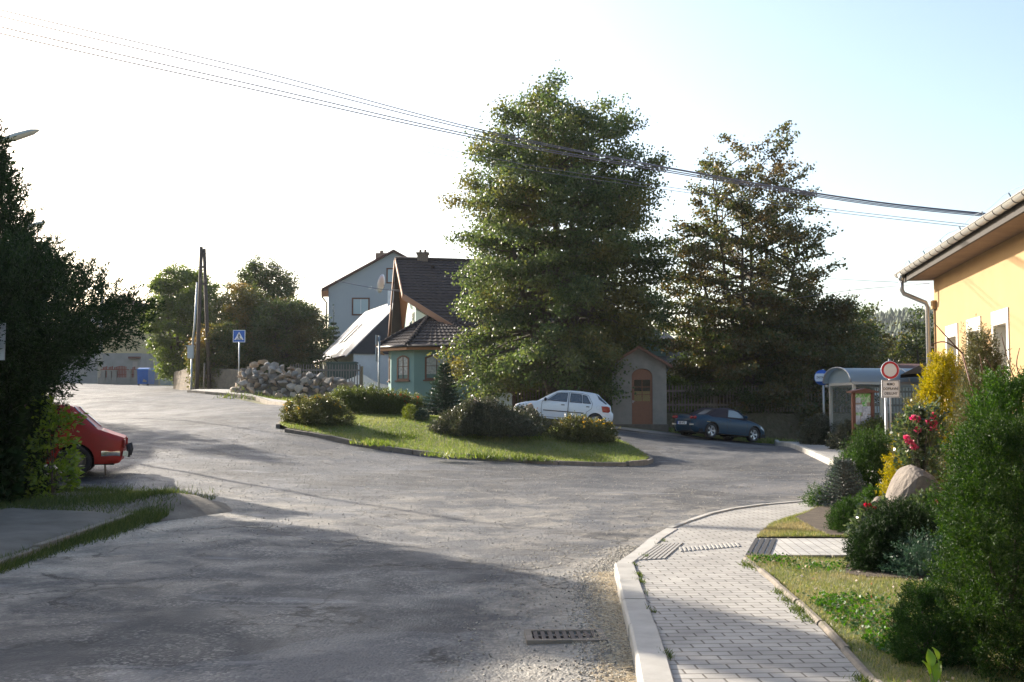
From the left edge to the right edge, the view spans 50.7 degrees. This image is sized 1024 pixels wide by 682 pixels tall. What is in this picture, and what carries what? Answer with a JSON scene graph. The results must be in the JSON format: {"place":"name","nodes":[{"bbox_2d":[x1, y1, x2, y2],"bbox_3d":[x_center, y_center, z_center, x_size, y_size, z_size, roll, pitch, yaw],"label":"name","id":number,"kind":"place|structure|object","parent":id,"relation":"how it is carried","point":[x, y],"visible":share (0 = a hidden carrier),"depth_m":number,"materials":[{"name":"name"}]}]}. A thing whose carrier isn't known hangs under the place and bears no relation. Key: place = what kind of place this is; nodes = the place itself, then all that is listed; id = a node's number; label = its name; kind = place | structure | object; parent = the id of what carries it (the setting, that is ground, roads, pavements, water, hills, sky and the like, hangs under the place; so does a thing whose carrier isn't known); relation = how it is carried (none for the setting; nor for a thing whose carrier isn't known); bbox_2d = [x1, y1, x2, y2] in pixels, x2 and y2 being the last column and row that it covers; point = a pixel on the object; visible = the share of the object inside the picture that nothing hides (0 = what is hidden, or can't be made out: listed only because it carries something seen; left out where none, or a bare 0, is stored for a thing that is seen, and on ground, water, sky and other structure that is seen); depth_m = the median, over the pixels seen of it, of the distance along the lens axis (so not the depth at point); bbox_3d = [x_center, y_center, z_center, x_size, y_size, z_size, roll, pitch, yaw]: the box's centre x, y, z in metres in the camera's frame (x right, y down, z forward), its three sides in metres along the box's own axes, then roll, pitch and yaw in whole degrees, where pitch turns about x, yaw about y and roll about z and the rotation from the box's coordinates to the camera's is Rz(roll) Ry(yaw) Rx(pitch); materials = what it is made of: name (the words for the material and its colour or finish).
{"place":"outdoors","nodes":[
{"label":"outdoors","id":0,"kind":"place"},
{"bbox_2d":[0,508,120,556],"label":"verge pavement","id":1,"kind":"structure","parent":0,"point":[24,527],"depth_m":14.00,"materials":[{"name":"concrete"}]},
{"bbox_2d":[0,491,231,553],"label":"verge","id":2,"kind":"structure","parent":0,"point":[190,506],"depth_m":16.01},
{"bbox_2d":[21,360,64,496],"bbox_3d":[-8.410,1.248,17.446,2.464,2.790,2.210,0,-3,0],"label":"yew tree","id":3,"kind":"object","parent":2,"relation":"on","point":[31,426],"visible":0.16,"depth_m":17.17,"materials":[{"name":"green plant"}]},
{"bbox_2d":[0,117,95,415],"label":"yew tree","id":4,"kind":"object","parent":2,"relation":"on","point":[10,206],"visible":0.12,"depth_m":18.72,"materials":[{"name":"green plant"}]},
{"bbox_2d":[21,393,88,499],"bbox_3d":[-7.295,1.722,17.095,0.996,1.847,1.172,0,-3,0],"label":"leafy shrub","id":5,"kind":"object","parent":2,"relation":"on","point":[63,468],"visible":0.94,"depth_m":17.09,"materials":[{"name":"green plant"}]},
{"bbox_2d":[0,224,165,503],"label":"yew tree","id":6,"kind":"object","parent":2,"relation":"on","point":[25,293],"visible":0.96,"depth_m":16.15,"materials":[{"name":"green plant"}]},
{"bbox_2d":[0,481,218,573],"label":"verge grass","id":7,"kind":"structure","parent":2,"relation":"on","point":[117,526],"depth_m":15.72,"materials":[{"name":"green plant"}]},
{"bbox_2d":[46,383,757,442],"bbox_3d":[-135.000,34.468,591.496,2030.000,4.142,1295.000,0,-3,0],"label":"ground","id":8,"kind":"structure","parent":0,"point":[258,402],"depth_m":49.12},
{"bbox_2d":[60,353,158,384],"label":"grey outbuilding","id":9,"kind":"structure","parent":8,"relation":"on","point":[129,361],"depth_m":96.05,"materials":[{"name":"beige"}]},
{"bbox_2d":[98,366,137,384],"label":"picket wall","id":10,"kind":"structure","parent":8,"relation":"on","point":[109,376],"depth_m":87.95,"materials":[{"name":"grey paint"}]},
{"bbox_2d":[80,299,166,384],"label":"cream house","id":11,"kind":"structure","parent":8,"relation":"on","point":[141,348],"depth_m":104.16,"materials":[{"name":"brown paint"}]},
{"bbox_2d":[134,261,218,387],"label":"garden tree","id":12,"kind":"object","parent":8,"relation":"on","point":[178,313],"visible":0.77,"depth_m":73.14,"materials":[{"name":"green plant"}]},
{"bbox_2d":[195,247,210,388],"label":"wooden pole","id":13,"kind":"object","parent":8,"relation":"on","point":[202,258],"visible":0.81,"depth_m":64.31,"materials":[{"name":"brown wood"}]},
{"bbox_2d":[174,368,241,389],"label":"stone wall","id":14,"kind":"structure","parent":8,"relation":"on","point":[228,378],"depth_m":64.48,"materials":[{"name":"beige stone"}]},
{"bbox_2d":[181,320,259,388],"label":"garden tree","id":15,"kind":"object","parent":8,"relation":"on","point":[224,354],"visible":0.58,"depth_m":65.04,"materials":[{"name":"green plant"}]},
{"bbox_2d":[195,280,288,368],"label":"garden tree","id":16,"kind":"object","parent":8,"relation":"on","point":[241,307],"visible":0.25,"depth_m":69.07,"materials":[{"name":"green plant"}]},
{"bbox_2d":[219,253,309,352],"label":"garden tree","id":17,"kind":"object","parent":8,"relation":"on","point":[253,273],"visible":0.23,"depth_m":75.38,"materials":[{"name":"green plant"}]},
{"bbox_2d":[236,374,343,396],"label":"rubble","id":18,"kind":"object","parent":8,"relation":"on","point":[269,390],"visible":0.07,"depth_m":53.46,"materials":[{"name":"stone"}]},
{"bbox_2d":[244,294,337,378],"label":"garden tree","id":19,"kind":"object","parent":8,"relation":"on","point":[301,347],"visible":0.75,"depth_m":67.31,"materials":[{"name":"green plant"}]},
{"bbox_2d":[297,303,338,368],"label":"garden tree","id":20,"kind":"object","parent":8,"relation":"on","point":[324,338],"visible":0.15,"depth_m":83.89,"materials":[{"name":"green plant"}]},
{"bbox_2d":[290,364,362,388],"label":"picket fence","id":21,"kind":"object","parent":8,"relation":"on","point":[326,369],"visible":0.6,"depth_m":57.99,"materials":[{"name":"grey wood"}]},
{"bbox_2d":[313,290,393,388],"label":"white cottage","id":22,"kind":"structure","parent":8,"relation":"on","point":[354,341],"depth_m":71.02,"materials":[{"name":"paint"}]},
{"bbox_2d":[321,249,406,345],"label":"tall house","id":23,"kind":"structure","parent":8,"relation":"on","point":[352,303],"depth_m":90.37,"materials":[{"name":"paint"}]},
{"bbox_2d":[375,250,673,408],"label":"green house","id":24,"kind":"structure","parent":8,"relation":"on","point":[422,321],"depth_m":55.70,"materials":[{"name":"paint"}]},
{"bbox_2d":[256,394,798,443],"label":"rough grass","id":25,"kind":"structure","parent":8,"relation":"on","point":[744,439],"depth_m":44.86,"materials":[{"name":"green plant"}]},
{"bbox_2d":[427,59,687,420],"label":"linden tree","id":26,"kind":"object","parent":8,"relation":"on","point":[564,349],"visible":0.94,"depth_m":44.97,"materials":[{"name":"green plant"}]},
{"bbox_2d":[606,346,671,431],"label":"wayside shrine","id":27,"kind":"object","parent":8,"relation":"on","point":[645,407],"visible":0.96,"depth_m":45.19,"materials":[{"name":"paint"}]},
{"bbox_2d":[632,369,652,423],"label":"door","id":28,"kind":"structure","parent":27,"relation":"in","point":[642,404],"depth_m":45.24,"materials":[{"name":"brown wood"}]},
{"bbox_2d":[666,371,696,412],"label":"hedge bush","id":29,"kind":"object","parent":8,"relation":"on","point":[675,380],"visible":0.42,"depth_m":47.59,"materials":[{"name":"green plant"}]},
{"bbox_2d":[666,293,800,413],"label":"bushy maple","id":30,"kind":"object","parent":8,"relation":"on","point":[722,384],"visible":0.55,"depth_m":47.78,"materials":[{"name":"green plant"}]},
{"bbox_2d":[648,120,868,415],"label":"autumn tree","id":31,"kind":"object","parent":8,"relation":"on","point":[767,273],"visible":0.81,"depth_m":47.72,"materials":[{"name":"green plant"}]},
{"bbox_2d":[667,412,903,440],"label":"stone base wall","id":32,"kind":"structure","parent":8,"relation":"on","point":[774,425],"depth_m":47.05,"materials":[{"name":"grey stone"}]},
{"bbox_2d":[666,384,918,412],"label":"picket fence","id":33,"kind":"object","parent":32,"relation":"on","point":[714,403],"visible":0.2,"depth_m":47.28,"materials":[{"name":"brown wood"}]},
{"bbox_2d":[702,276,891,426],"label":"bushy maple","id":34,"kind":"object","parent":8,"relation":"on","point":[799,377],"visible":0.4,"depth_m":47.89,"materials":[{"name":"green plant"}]},
{"bbox_2d":[743,555,882,681],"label":"lawn edging","id":35,"kind":"object","parent":8,"relation":"on","point":[843,647],"visible":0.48,"depth_m":7.96,"materials":[{"name":"concrete"}]},
{"bbox_2d":[806,305,899,366],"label":"hedgerow tree","id":36,"kind":"object","parent":8,"relation":"on","point":[872,334],"visible":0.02,"depth_m":53.34,"materials":[{"name":"green plant"}]},
{"bbox_2d":[851,300,905,363],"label":"hedgerow tree","id":37,"kind":"object","parent":8,"relation":"on","point":[869,312],"visible":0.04,"depth_m":59.64,"materials":[{"name":"green plant"}]},
{"bbox_2d":[863,364,920,413],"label":"beige building","id":38,"kind":"structure","parent":8,"relation":"on","point":[906,366],"depth_m":49.93,"materials":[{"name":"beige"}]},
{"bbox_2d":[860,307,933,342],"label":"wood","id":39,"kind":"object","parent":8,"relation":"on","point":[890,317],"visible":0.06,"depth_m":562.40,"materials":[{"name":"green plant"}]},
{"bbox_2d":[878,330,924,363],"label":"hedgerow tree","id":40,"kind":"object","parent":8,"relation":"on","point":[897,353],"visible":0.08,"depth_m":61.29,"materials":[{"name":"green plant"}]},
{"bbox_2d":[892,304,934,363],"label":"hedgerow tree","id":41,"kind":"object","parent":8,"relation":"on","point":[915,327],"visible":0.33,"depth_m":58.09,"materials":[{"name":"green plant"}]},
{"bbox_2d":[894,185,1023,435],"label":"ochre house","id":42,"kind":"structure","parent":8,"relation":"on","point":[974,271],"depth_m":21.14,"materials":[{"name":"yellow paint"}]},
{"bbox_2d":[1,55,965,226],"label":"overhead wire","id":43,"kind":"object","parent":42,"relation":"attached to","point":[463,158],"visible":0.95,"depth_m":28.55,"materials":[{"name":"grey"}]},
{"bbox_2d":[2,40,968,224],"bbox_3d":[-0.752,-5.526,28.433,28.200,4.414,0.145,0,-3,-8],"label":"overhead wire","id":44,"kind":"object","parent":42,"relation":"attached to","point":[469,153],"visible":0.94,"depth_m":28.40,"materials":[{"name":"grey"}]},
{"bbox_2d":[0,33,981,215],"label":"overhead wire","id":45,"kind":"object","parent":42,"relation":"attached to","point":[465,135],"visible":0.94,"depth_m":22.29,"materials":[{"name":"grey"}]},
{"bbox_2d":[0,16,981,213],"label":"overhead wire","id":46,"kind":"object","parent":42,"relation":"attached to","point":[454,125],"visible":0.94,"depth_m":22.02,"materials":[{"name":"grey"}]},
{"bbox_2d":[0,26,982,214],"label":"overhead wire","id":47,"kind":"object","parent":42,"relation":"attached to","point":[462,132],"visible":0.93,"depth_m":22.17,"materials":[{"name":"grey"}]},
{"bbox_2d":[0,9,985,213],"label":"overhead wire","id":48,"kind":"object","parent":42,"relation":"attached to","point":[461,124],"visible":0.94,"depth_m":21.98,"materials":[{"name":"grey"}]},
{"bbox_2d":[991,307,1010,381],"bbox_3d":[9.336,0.468,20.321,0.370,2.120,1.160,-1,-3,10],"label":"window","id":49,"kind":"structure","parent":42,"relation":"in","point":[999,318],"depth_m":20.70,"materials":[{"name":"beige"}]},
{"bbox_2d":[0,384,844,681],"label":"road","id":50,"kind":"structure","parent":0,"point":[266,600],"depth_m":12.29,"materials":[{"name":"grey asphalt"}]},
{"bbox_2d":[0,513,132,563],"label":"verge kerb","id":51,"kind":"structure","parent":50,"relation":"on","point":[43,543],"depth_m":12.54,"materials":[{"name":"concrete"}]},
{"bbox_2d":[42,404,132,475],"bbox_3d":[-9.635,1.887,20.940,4.325,1.396,1.600,2,-4,-17],"label":"red saloon","id":52,"kind":"object","parent":50,"relation":"on","point":[99,445],"visible":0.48,"depth_m":20.66,"materials":[{"name":"paint"}]},
{"bbox_2d":[86,423,827,550],"bbox_3d":[1.500,2.565,23.387,21.032,1.206,21.014,0,-3,0],"label":"grit","id":53,"kind":"object","parent":50,"relation":"on","point":[452,487],"visible":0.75,"depth_m":21.11,"materials":[{"name":"gravel"}]},
{"bbox_2d":[276,420,653,465],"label":"island kerb","id":54,"kind":"structure","parent":50,"relation":"on","point":[649,460],"depth_m":28.93,"materials":[{"name":"concrete"}]},
{"bbox_2d":[440,545,638,681],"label":"gravel","id":55,"kind":"structure","parent":50,"relation":"on","point":[629,550],"depth_m":8.82,"materials":[{"name":"grey gravel"}]},
{"bbox_2d":[514,390,612,422],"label":"white hatchback","id":56,"kind":"object","parent":50,"relation":"on","point":[559,404],"visible":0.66,"depth_m":41.24,"materials":[{"name":"paint"}]},
{"bbox_2d":[524,628,607,644],"bbox_3d":[0.400,2.225,8.135,0.600,0.032,0.400,0,-3,-2],"label":"drain grate","id":57,"kind":"object","parent":50,"relation":"on","point":[529,636],"visible":0.94,"depth_m":8.12,"materials":[{"name":"metal"}]},
{"bbox_2d":[672,407,764,441],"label":"blue roadster","id":58,"kind":"object","parent":50,"relation":"on","point":[725,423],"visible":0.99,"depth_m":42.26,"materials":[{"name":"paint"}]},
{"bbox_2d":[614,440,889,681],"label":"kerb","id":59,"kind":"structure","parent":50,"relation":"on","point":[650,661],"depth_m":8.54,"materials":[{"name":"concrete"}]},
{"bbox_2d":[280,412,648,461],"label":"island lawn","id":60,"kind":"structure","parent":0,"point":[516,448],"depth_m":31.61,"materials":[{"name":"green plant"}]},
{"bbox_2d":[278,393,309,422],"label":"potentilla bush","id":61,"kind":"object","parent":60,"relation":"on","point":[288,408],"visible":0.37,"depth_m":32.98,"materials":[{"name":"green plant"}]},
{"bbox_2d":[291,393,358,426],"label":"potentilla bush","id":62,"kind":"object","parent":60,"relation":"on","point":[318,410],"visible":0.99,"depth_m":32.22,"materials":[{"name":"green plant"}]},
{"bbox_2d":[329,385,366,412],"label":"island shrub","id":63,"kind":"object","parent":60,"relation":"on","point":[341,394],"visible":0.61,"depth_m":36.47,"materials":[{"name":"green plant"}]},
{"bbox_2d":[343,382,384,413],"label":"island shrub","id":64,"kind":"object","parent":60,"relation":"on","point":[362,395],"visible":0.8,"depth_m":36.46,"materials":[{"name":"green plant"}]},
{"bbox_2d":[356,385,395,414],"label":"island shrub","id":65,"kind":"object","parent":60,"relation":"on","point":[374,409],"visible":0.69,"depth_m":36.43,"materials":[{"name":"green plant"}]},
{"bbox_2d":[374,388,412,414],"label":"island shrub","id":66,"kind":"object","parent":60,"relation":"on","point":[392,410],"visible":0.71,"depth_m":36.44,"materials":[{"name":"green plant"}]},
{"bbox_2d":[420,350,463,415],"bbox_3d":[-2.279,1.486,36.158,1.692,2.409,1.535,0,-3,0],"label":"young fir","id":67,"kind":"object","parent":60,"relation":"on","point":[445,398],"visible":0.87,"depth_m":35.98,"materials":[{"name":"green plant"}]},
{"bbox_2d":[427,395,546,437],"bbox_3d":[-0.767,2.301,32.412,3.686,1.413,2.529,-1,-4,24],"label":"cotoneaster mound","id":68,"kind":"object","parent":60,"relation":"on","point":[492,417],"visible":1,"depth_m":31.99,"materials":[{"name":"green plant"}]},
{"bbox_2d":[539,410,611,442],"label":"potentilla bush","id":69,"kind":"object","parent":60,"relation":"on","point":[576,428],"visible":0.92,"depth_m":32.86,"materials":[{"name":"green plant"}]},
{"bbox_2d":[0,0,1023,366],"label":"sky","id":70,"kind":"structure","parent":0,"point":[906,102],"materials":[{"name":"white"}]},
{"bbox_2d":[614,441,875,681],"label":"pavement","id":71,"kind":"structure","parent":0,"point":[720,615],"depth_m":8.45,"materials":[{"name":"concrete"}]},
{"bbox_2d":[637,542,739,560],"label":"tactile paving","id":72,"kind":"structure","parent":71,"relation":"on","point":[658,550],"depth_m":12.15,"materials":[{"name":"grey concrete"}]},
{"bbox_2d":[628,538,884,681],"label":"weeds","id":73,"kind":"object","parent":71,"relation":"on","point":[798,609],"visible":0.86,"depth_m":8.62,"materials":[{"name":"green plant"}]},
{"bbox_2d":[795,412,839,444],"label":"roadside bush","id":74,"kind":"object","parent":71,"relation":"on","point":[816,429],"visible":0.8,"depth_m":37.15,"materials":[{"name":"green plant"}]},
{"bbox_2d":[825,418,865,449],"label":"roadside bush","id":75,"kind":"object","parent":71,"relation":"on","point":[842,435],"visible":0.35,"depth_m":34.30,"materials":[{"name":"green plant"}]},
{"bbox_2d":[846,388,878,434],"bbox_3d":[10.968,2.461,33.738,0.886,1.957,0.400,0,-3,-6],"label":"notice board","id":76,"kind":"object","parent":71,"relation":"on","point":[862,404],"visible":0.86,"depth_m":33.73,"materials":[{"name":"brown wood"}]},
{"bbox_2d":[822,367,923,443],"bbox_3d":[13.010,2.280,36.693,4.360,2.776,1.881,1,-3,-12],"label":"bus shelter","id":77,"kind":"object","parent":71,"relation":"on","point":[847,377],"visible":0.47,"depth_m":35.98,"materials":[{"name":"silver metal"}]},
{"bbox_2d":[881,359,899,439],"bbox_3d":[10.242,2.019,29.244,0.496,3.060,0.182,0,-3,0],"label":"no vehicles sign","id":78,"kind":"object","parent":71,"relation":"on","point":[890,388],"visible":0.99,"depth_m":29.23,"materials":[{"name":"metal"}]},
{"bbox_2d":[750,538,849,554],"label":"garden path","id":79,"kind":"structure","parent":0,"point":[811,546],"depth_m":12.42,"materials":[{"name":"grey concrete"}]},
{"bbox_2d":[757,505,849,536],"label":"lawn","id":80,"kind":"structure","parent":0,"point":[804,536],"depth_m":13.26,"materials":[{"name":"green plant"}]},
{"bbox_2d":[795,505,1023,534],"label":"planting bed","id":81,"kind":"object","parent":80,"relation":"on","point":[815,518],"visible":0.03,"depth_m":15.09,"materials":[{"name":"soil"}]},
{"bbox_2d":[811,455,866,507],"bbox_3d":[5.174,2.222,16.809,1.009,0.992,1.028,0,-3,0],"label":"dwarf blue spruce","id":82,"kind":"object","parent":81,"relation":"on","point":[837,484],"visible":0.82,"depth_m":16.74,"materials":[{"name":"green plant"}]},
{"bbox_2d":[823,493,871,537],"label":"juniper bush","id":83,"kind":"object","parent":81,"relation":"on","point":[841,516],"visible":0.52,"depth_m":13.69,"materials":[{"name":"green plant"}]},
{"bbox_2d":[828,423,895,490],"bbox_3d":[6.215,2.101,18.502,1.670,1.452,1.460,-1,-4,22],"label":"juniper bush","id":84,"kind":"object","parent":81,"relation":"on","point":[868,447],"visible":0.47,"depth_m":18.29,"materials":[{"name":"green plant"}]},
{"bbox_2d":[842,491,891,544],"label":"rose bush","id":85,"kind":"object","parent":81,"relation":"on","point":[862,506],"visible":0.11,"depth_m":11.85,"materials":[{"name":"green plant"}]},
{"bbox_2d":[873,450,907,495],"bbox_3d":[5.027,1.978,14.099,0.568,1.218,0.517,0,-3,0],"label":"golden thuja","id":86,"kind":"object","parent":81,"relation":"on","point":[892,471],"visible":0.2,"depth_m":14.11,"materials":[{"name":"yellow plant"}]},
{"bbox_2d":[885,465,941,502],"bbox_3d":[4.567,1.799,12.312,0.674,0.774,0.622,0,-3,0],"label":"garden boulder","id":87,"kind":"object","parent":81,"relation":"on","point":[907,479],"visible":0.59,"depth_m":12.11,"materials":[{"name":"stone"}]},
{"bbox_2d":[883,394,950,499],"bbox_3d":[5.416,1.655,14.512,1.062,1.908,0.976,0,-3,0],"label":"thuja bush","id":88,"kind":"object","parent":81,"relation":"on","point":[898,414],"visible":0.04,"depth_m":14.55,"materials":[{"name":"green plant"}]},
{"bbox_2d":[886,394,951,479],"bbox_3d":[5.047,1.589,13.316,0.752,1.891,0.816,0,-3,0],"label":"rose bush","id":89,"kind":"object","parent":81,"relation":"on","point":[917,436],"visible":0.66,"depth_m":13.25,"materials":[{"name":"green plant"}]},
{"bbox_2d":[889,347,967,481],"bbox_3d":[6.087,1.350,15.150,1.548,2.589,1.505,0,-3,0],"label":"golden thuja","id":90,"kind":"object","parent":81,"relation":"on","point":[937,379],"visible":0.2,"depth_m":15.01,"materials":[{"name":"yellow plant"}]},
{"bbox_2d":[746,552,1023,681],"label":"lawn","id":91,"kind":"structure","parent":0,"point":[872,670],"depth_m":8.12,"materials":[{"name":"green plant"}]},
{"bbox_2d":[746,551,1003,664],"bbox_3d":[3.179,2.141,9.172,1.576,0.118,4.930,0,-3,0],"label":"clover","id":92,"kind":"object","parent":91,"relation":"on","point":[839,608],"visible":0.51,"depth_m":8.45,"materials":[{"name":"green plant"}]},
{"bbox_2d":[845,564,953,582],"bbox_3d":[6.100,2.240,10.438,5.800,0.024,2.300,0,-3,0],"label":"planting bed","id":93,"kind":"object","parent":91,"relation":"on","point":[869,572],"visible":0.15,"depth_m":10.30,"materials":[{"name":"soil"}]},
{"bbox_2d":[838,514,912,572],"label":"juniper bush","id":94,"kind":"object","parent":93,"relation":"on","point":[865,552],"visible":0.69,"depth_m":10.55,"materials":[{"name":"green plant"}]},
{"bbox_2d":[841,493,943,572],"bbox_3d":[3.861,1.957,10.764,1.098,0.889,1.049,0,-3,0],"label":"juniper bush","id":95,"kind":"object","parent":93,"relation":"on","point":[904,516],"visible":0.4,"depth_m":10.67,"materials":[{"name":"green plant"}]},
{"bbox_2d":[876,521,954,578],"bbox_3d":[3.955,2.038,10.249,1.020,0.667,1.088,0,-3,0],"label":"juniper bush","id":96,"kind":"object","parent":93,"relation":"on","point":[913,549],"visible":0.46,"depth_m":10.16,"materials":[{"name":"green plant"}]},
{"bbox_2d":[879,575,966,670],"bbox_3d":[2.620,1.828,6.853,0.562,0.683,0.528,-1,-4,20],"label":"juniper bush","id":97,"kind":"object","parent":91,"relation":"on","point":[924,631],"visible":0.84,"depth_m":6.77,"materials":[{"name":"green plant"}]},
{"bbox_2d":[922,647,941,681],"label":"broad leaf plant","id":98,"kind":"object","parent":91,"relation":"on","point":[936,669],"visible":1,"depth_m":5.77,"materials":[{"name":"green plant"}]},
{"bbox_2d":[920,362,1023,681],"bbox_3d":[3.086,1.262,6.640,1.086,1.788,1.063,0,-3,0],"label":"thuja hedge","id":99,"kind":"object","parent":91,"relation":"on","point":[972,499],"visible":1,"depth_m":6.52,"materials":[{"name":"green plant"}]},
{"bbox_2d":[938,319,1012,535],"bbox_3d":[5.120,1.072,11.759,0.958,2.772,0.957,0,-3,0],"label":"thuja bush","id":100,"kind":"object","parent":91,"relation":"on","point":[977,347],"visible":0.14,"depth_m":11.76,"materials":[{"name":"green plant"}]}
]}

